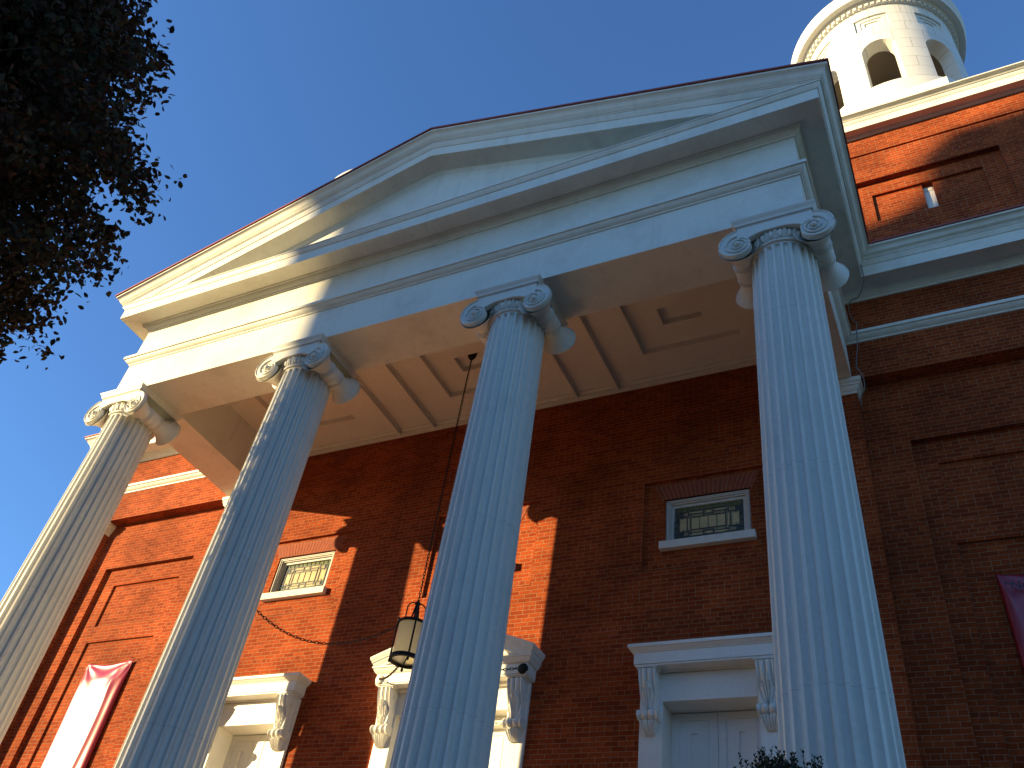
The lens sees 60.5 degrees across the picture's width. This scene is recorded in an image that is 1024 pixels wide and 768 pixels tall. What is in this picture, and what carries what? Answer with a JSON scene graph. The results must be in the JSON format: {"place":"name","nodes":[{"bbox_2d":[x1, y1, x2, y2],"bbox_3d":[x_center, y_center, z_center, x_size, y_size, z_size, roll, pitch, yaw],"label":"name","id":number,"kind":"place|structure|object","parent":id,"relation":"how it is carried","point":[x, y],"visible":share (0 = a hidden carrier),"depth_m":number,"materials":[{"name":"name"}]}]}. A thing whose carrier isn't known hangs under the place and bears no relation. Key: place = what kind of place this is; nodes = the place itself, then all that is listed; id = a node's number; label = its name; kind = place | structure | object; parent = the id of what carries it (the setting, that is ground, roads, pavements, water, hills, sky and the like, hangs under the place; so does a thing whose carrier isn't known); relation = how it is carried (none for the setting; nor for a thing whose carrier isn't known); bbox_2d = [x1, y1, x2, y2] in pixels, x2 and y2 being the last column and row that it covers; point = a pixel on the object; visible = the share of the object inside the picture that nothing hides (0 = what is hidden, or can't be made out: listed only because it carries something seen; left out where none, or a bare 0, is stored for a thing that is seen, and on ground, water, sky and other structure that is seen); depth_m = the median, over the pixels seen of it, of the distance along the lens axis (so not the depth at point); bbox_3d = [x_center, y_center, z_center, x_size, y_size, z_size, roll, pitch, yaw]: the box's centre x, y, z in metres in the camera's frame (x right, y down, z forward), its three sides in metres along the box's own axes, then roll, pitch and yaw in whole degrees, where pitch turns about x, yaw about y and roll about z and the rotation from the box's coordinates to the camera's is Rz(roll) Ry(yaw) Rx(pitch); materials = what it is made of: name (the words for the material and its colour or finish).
{"place":"outdoors","nodes":[
{"label":"outdoors","id":0,"kind":"place"},
{"bbox_2d":[0,0,1023,601],"label":"sky","id":1,"kind":"structure","parent":0,"point":[273,101],"materials":[{"name":"blue"}]},
{"bbox_3d":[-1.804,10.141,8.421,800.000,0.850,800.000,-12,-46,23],"label":"ground","id":2,"kind":"structure","parent":0,"visible":0},
{"bbox_2d":[0,0,186,369],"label":"street tree","id":3,"kind":"object","parent":2,"relation":"on","point":[55,55],"visible":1,"depth_m":10.73,"materials":[{"name":"green plant"}]},
{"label":"pavement","id":4,"kind":"structure","parent":0,"visible":0},
{"bbox_2d":[0,0,1023,767],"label":"brick church","id":5,"kind":"structure","parent":4,"relation":"on","point":[700,506],"depth_m":13.64,"materials":[{"name":"red brick"}]},
{"bbox_2d":[40,657,133,767],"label":"banner","id":6,"kind":"object","parent":5,"relation":"attached to","point":[78,733],"visible":1,"depth_m":16.51,"materials":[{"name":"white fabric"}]},
{"bbox_2d":[203,672,311,767],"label":"doorway","id":7,"kind":"structure","parent":5,"relation":"in","point":[255,726],"depth_m":14.66,"materials":[{"name":"white paint"}]},
{"bbox_2d":[260,536,345,601],"bbox_3d":[-3.936,3.568,16.685,1.650,1.225,0.351,-12,-46,23],"label":"window","id":8,"kind":"structure","parent":5,"relation":"in","point":[300,576],"depth_m":16.72,"materials":[{"name":"paint"}]},
{"bbox_2d":[256,353,519,679],"bbox_3d":[-1.155,1.572,14.086,3.369,6.060,2.568,-12,-46,23],"label":"hanging lantern","id":9,"kind":"object","parent":5,"relation":"hanging from","point":[402,655],"visible":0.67,"depth_m":12.40,"materials":[{"name":"black metal"}]},
{"bbox_2d":[368,634,544,767],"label":"doorway","id":10,"kind":"structure","parent":5,"relation":"in","point":[515,686],"depth_m":12.86,"materials":[{"name":"white paint"}]},
{"bbox_2d":[514,507,528,569],"bbox_3d":[-0.486,2.736,15.076,1.543,1.225,0.165,-12,-46,23],"label":"window","id":11,"kind":"structure","parent":5,"relation":"in","point":[524,510],"depth_m":15.14,"materials":[{"name":"red brick"}]},
{"bbox_2d":[628,632,778,767],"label":"doorway","id":12,"kind":"structure","parent":5,"relation":"in","point":[704,702],"depth_m":11.56,"materials":[{"name":"white paint"}]},
{"bbox_2d":[656,471,758,551],"bbox_3d":[3.042,2.024,13.586,1.650,1.225,0.351,-12,-46,23],"label":"window","id":13,"kind":"structure","parent":5,"relation":"in","point":[720,518],"depth_m":13.61,"materials":[{"name":"white paint"}]},
{"bbox_2d":[733,746,823,767],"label":"boxwood shrub","id":14,"kind":"object","parent":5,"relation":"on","point":[770,763],"visible":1,"depth_m":5.73,"materials":[{"name":"green plant"}]},
{"bbox_2d":[848,264,864,405],"bbox_3d":[5.559,-0.897,13.956,0.088,2.804,0.657,17,-42,-8],"label":"cable","id":15,"kind":"object","parent":5,"relation":"attached to","point":[857,337],"visible":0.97,"depth_m":13.96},
{"bbox_2d":[994,570,1023,672],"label":"banner","id":16,"kind":"object","parent":5,"relation":"attached to","point":[1011,587],"visible":1,"depth_m":10.71,"materials":[{"name":"fabric"}]}
]}

